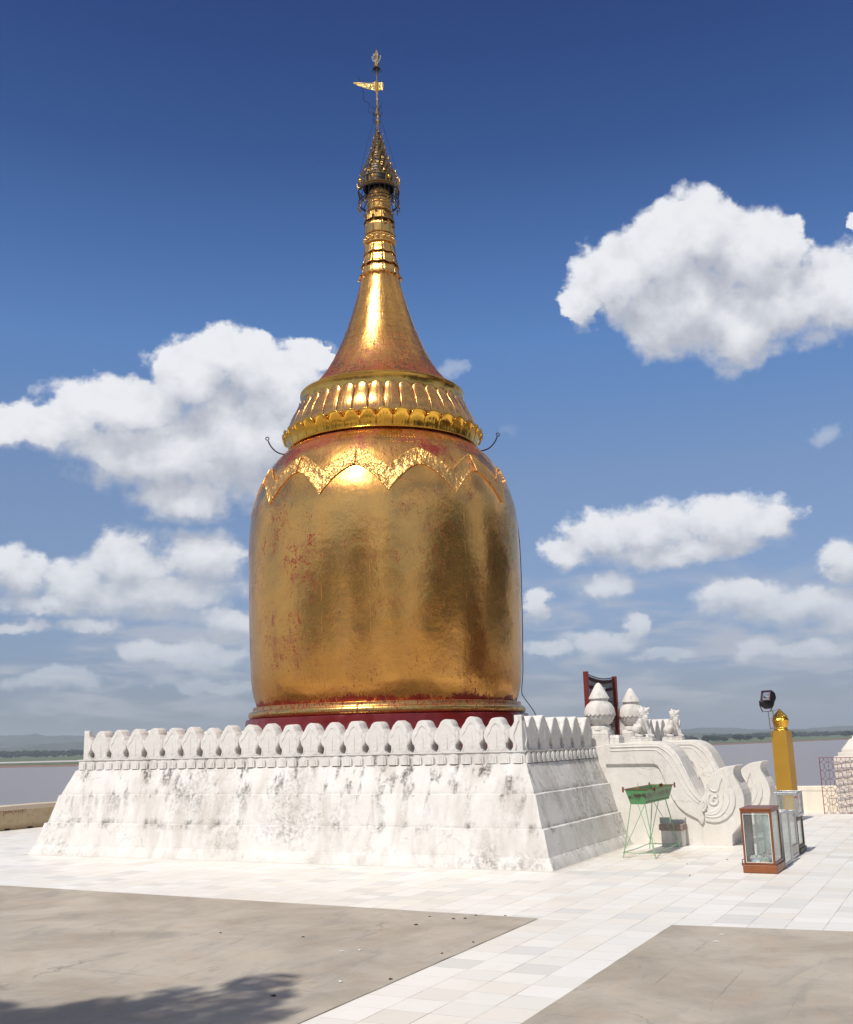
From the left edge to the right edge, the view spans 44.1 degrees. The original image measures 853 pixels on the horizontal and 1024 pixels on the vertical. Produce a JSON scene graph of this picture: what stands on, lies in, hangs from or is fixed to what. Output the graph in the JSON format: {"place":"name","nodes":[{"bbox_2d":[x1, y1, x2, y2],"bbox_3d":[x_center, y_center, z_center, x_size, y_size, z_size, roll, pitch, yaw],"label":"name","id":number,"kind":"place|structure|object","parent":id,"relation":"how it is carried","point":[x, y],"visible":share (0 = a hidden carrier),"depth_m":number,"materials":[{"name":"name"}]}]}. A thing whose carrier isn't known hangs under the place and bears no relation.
{"place":"outdoors","nodes":[
{"label":"outdoors","id":0,"kind":"place"},
{"bbox_2d":[0,741,83,751],"bbox_3d":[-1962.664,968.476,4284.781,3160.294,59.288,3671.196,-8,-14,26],"label":"hills","id":1,"kind":"structure","parent":0,"point":[75,745],"depth_m":4566.94,"materials":[{"name":"green plant"}]},
{"bbox_2d":[0,885,537,1023],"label":"concrete slab","id":2,"kind":"structure","parent":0,"point":[68,956],"depth_m":8.59,"materials":[{"name":"grey concrete"}]},
{"bbox_2d":[0,737,847,762],"bbox_3d":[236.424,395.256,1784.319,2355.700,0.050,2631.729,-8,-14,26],"label":"sand bar","id":3,"kind":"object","parent":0,"point":[78,760],"visible":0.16,"depth_m":1268.71,"materials":[{"name":"beige sand"}]},
{"bbox_2d":[0,737,848,805],"bbox_3d":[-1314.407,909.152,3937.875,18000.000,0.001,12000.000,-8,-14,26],"label":"river","id":4,"kind":"structure","parent":0,"point":[25,785],"depth_m":542.29,"materials":[{"name":"liquid"}]},
{"bbox_2d":[0,738,850,767],"bbox_3d":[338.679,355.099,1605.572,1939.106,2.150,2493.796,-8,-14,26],"label":"river bank","id":5,"kind":"structure","parent":0,"point":[47,765],"depth_m":1013.68,"materials":[{"name":"green plant"}]},
{"bbox_2d":[0,737,851,764],"bbox_3d":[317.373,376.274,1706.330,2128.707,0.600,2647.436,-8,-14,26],"label":"field","id":6,"kind":"structure","parent":0,"point":[78,762],"depth_m":1113.86,"materials":[{"name":"green plant"}]},
{"bbox_2d":[0,812,852,930],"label":"terrace paving","id":7,"kind":"structure","parent":0,"point":[810,887],"depth_m":12.58,"materials":[{"name":"white tile"}]},
{"bbox_2d":[0,801,56,830],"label":"parapet","id":8,"kind":"structure","parent":7,"relation":"on","point":[23,816],"depth_m":23.46,"materials":[{"name":"paint"}]},
{"bbox_2d":[28,715,679,870],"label":"plinth","id":9,"kind":"structure","parent":7,"relation":"on","point":[538,796],"depth_m":15.61,"materials":[{"name":"paint"}]},
{"bbox_2d":[245,49,535,748],"bbox_3d":[-0.906,-2.721,21.405,6.140,15.200,6.140,-8,-14,26],"label":"golden stupa","id":10,"kind":"object","parent":9,"relation":"on","point":[385,581],"visible":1,"depth_m":18.50,"materials":[{"name":"gold metal"}]},
{"bbox_2d":[584,683,623,746],"bbox_3d":[2.925,3.391,17.501,0.606,1.100,0.522,-8,-14,26],"label":"urn finial","id":11,"kind":"object","parent":9,"relation":"on","point":[599,713],"visible":0.99,"depth_m":17.34,"materials":[{"name":"white stone"}]},
{"bbox_2d":[619,688,648,742],"bbox_3d":[3.842,3.801,19.483,0.594,1.079,0.512,-8,-14,26],"label":"urn finial","id":12,"kind":"object","parent":9,"relation":"on","point":[628,713],"visible":0.71,"depth_m":19.35,"materials":[{"name":"white stone"}]},
{"bbox_2d":[622,782,679,858],"bbox_3d":[3.299,4.482,15.390,0.475,0.955,1.581,-8,-14,26],"label":"offering trough","id":13,"kind":"object","parent":7,"relation":"on","point":[648,793],"visible":0.99,"depth_m":15.13,"materials":[{"name":"green paint"}]},
{"bbox_2d":[659,823,686,846],"bbox_3d":[3.798,4.965,16.187,0.370,0.330,0.280,-8,-14,26],"label":"stone block","id":14,"kind":"object","parent":7,"relation":"on","point":[667,836],"depth_m":16.09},
{"bbox_2d":[595,740,775,845],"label":"staircase","id":15,"kind":"structure","parent":7,"relation":"on","point":[711,793],"depth_m":16.59,"materials":[{"name":"white paint"}]},
{"bbox_2d":[583,671,619,734],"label":"iron gate","id":16,"kind":"structure","parent":15,"relation":"on","point":[609,690],"depth_m":19.14,"materials":[{"name":"metal"}]},
{"bbox_2d":[630,706,655,741],"bbox_3d":[3.502,3.445,17.110,0.370,0.586,0.259,-8,-14,26],"label":"lion statue","id":17,"kind":"object","parent":15,"relation":"on","point":[641,725],"visible":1,"depth_m":17.03,"materials":[{"name":"white stone"}]},
{"bbox_2d":[662,709,684,740],"bbox_3d":[4.464,3.863,19.090,0.370,0.586,0.259,-8,-14,26],"label":"lion statue","id":18,"kind":"object","parent":15,"relation":"on","point":[671,727],"visible":1,"depth_m":19.01,"materials":[{"name":"white stone"}]},
{"bbox_2d":[739,805,785,873],"bbox_3d":[4.156,4.051,13.071,0.424,0.757,0.621,-8,-14,26],"label":"donation box","id":19,"kind":"object","parent":7,"relation":"on","point":[777,866],"visible":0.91,"depth_m":12.91,"materials":[{"name":"brown wood"}]},
{"bbox_2d":[753,810,792,865],"bbox_3d":[4.517,4.234,13.708,0.347,0.653,0.582,-8,-14,26],"label":"donation box","id":20,"kind":"object","parent":7,"relation":"on","point":[790,860],"visible":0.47,"depth_m":13.58,"materials":[{"name":"metal"}]},
{"bbox_2d":[764,810,798,858],"bbox_3d":[4.863,4.411,14.431,0.348,0.598,0.582,-8,-14,26],"label":"donation box","id":21,"kind":"object","parent":7,"relation":"on","point":[795,850],"visible":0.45,"depth_m":14.39,"materials":[{"name":"metal"}]},
{"bbox_2d":[771,708,799,821],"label":"gilded pillar","id":22,"kind":"structure","parent":7,"relation":"on","point":[784,760],"depth_m":20.15,"materials":[{"name":"gold metal"}]},
{"bbox_2d":[759,690,781,731],"bbox_3d":[6.654,3.851,20.341,0.405,0.800,0.241,-13,-17,43],"label":"floodlight","id":23,"kind":"object","parent":22,"relation":"on","point":[767,699],"visible":1,"depth_m":20.36,"materials":[{"name":"metal"}]},
{"bbox_2d":[771,815,806,853],"bbox_3d":[5.161,4.588,15.036,0.401,0.497,0.606,-8,-14,26],"label":"donation box","id":24,"kind":"object","parent":7,"relation":"on","point":[802,847],"visible":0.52,"depth_m":14.92,"materials":[{"name":"silver metal"}]},
{"bbox_2d":[774,790,803,816],"bbox_3d":[5.168,4.154,15.010,0.317,0.333,0.506,-8,-14,26],"label":"donation box","id":25,"kind":"object","parent":24,"relation":"on","point":[780,793],"visible":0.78,"depth_m":14.88,"materials":[{"name":"metal"}]},
{"bbox_2d":[775,785,838,811],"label":"parapet","id":26,"kind":"structure","parent":7,"relation":"on","point":[812,796],"depth_m":22.31,"materials":[{"name":"beige paint"}]},
{"bbox_2d":[819,757,852,813],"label":"grille fence","id":27,"kind":"object","parent":7,"relation":"on","point":[839,787],"visible":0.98,"depth_m":21.66,"materials":[{"name":"metal"}]},
{"bbox_2d":[0,726,852,747],"bbox_3d":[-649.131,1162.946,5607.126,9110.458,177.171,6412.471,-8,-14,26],"label":"hills","id":28,"kind":"structure","parent":0,"point":[7,741],"depth_m":6385.64,"materials":[{"name":"green plant"}]},
{"bbox_2d":[0,735,852,761],"bbox_3d":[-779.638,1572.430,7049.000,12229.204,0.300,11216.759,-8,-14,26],"label":"riverbank","id":29,"kind":"structure","parent":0,"point":[43,758],"depth_m":1943.38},
{"bbox_2d":[0,730,852,757],"bbox_3d":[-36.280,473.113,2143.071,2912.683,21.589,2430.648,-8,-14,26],"label":"treeline","id":30,"kind":"object","parent":29,"relation":"on","point":[35,753],"visible":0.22,"depth_m":2286.07,"materials":[{"name":"green plant"}]},
{"bbox_2d":[701,735,712,741],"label":"tree","id":31,"kind":"object","parent":29,"relation":"on","point":[707,738],"visible":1,"depth_m":1565.62,"materials":[{"name":"green plant"}]},
{"bbox_2d":[712,736,721,741],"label":"tree","id":32,"kind":"object","parent":29,"relation":"on","point":[717,738],"visible":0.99,"depth_m":1569.95,"materials":[{"name":"green plant"}]},
{"bbox_2d":[732,734,744,740],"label":"tree","id":33,"kind":"object","parent":29,"relation":"on","point":[738,736],"visible":1,"depth_m":1653.73,"materials":[{"name":"green plant"}]},
{"bbox_2d":[744,735,752,740],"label":"tree","id":34,"kind":"object","parent":29,"relation":"on","point":[747,737],"visible":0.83,"depth_m":1681.17,"materials":[{"name":"green plant"}]},
{"bbox_2d":[841,730,852,736],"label":"tree","id":35,"kind":"object","parent":29,"relation":"on","point":[847,733],"visible":1,"depth_m":2001.02,"materials":[{"name":"green plant"}]},
{"bbox_2d":[0,0,852,736],"label":"sky","id":36,"kind":"structure","parent":0,"point":[623,230],"materials":[{"name":"blue"}]},
{"bbox_2d":[298,918,670,1023],"bbox_3d":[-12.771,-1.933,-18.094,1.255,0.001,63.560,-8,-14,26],"label":"paved path","id":37,"kind":"structure","parent":0,"point":[521,974],"depth_m":7.48,"materials":[{"name":"white tile"}]},
{"bbox_2d":[521,925,852,1023],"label":"concrete slab","id":38,"kind":"structure","parent":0,"point":[679,974],"depth_m":7.15,"materials":[{"name":"grey concrete"}]},
{"bbox_2d":[682,730,852,737],"bbox_3d":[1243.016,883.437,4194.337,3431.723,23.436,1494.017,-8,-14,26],"label":"hills","id":39,"kind":"structure","parent":0,"point":[698,735],"depth_m":4357.59,"materials":[{"name":"green plant"}]},
{"bbox_2d":[834,736,852,813],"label":"gate pier","id":40,"kind":"structure","parent":0,"point":[847,749],"depth_m":21.74,"materials":[{"name":"white paint"}]}
]}

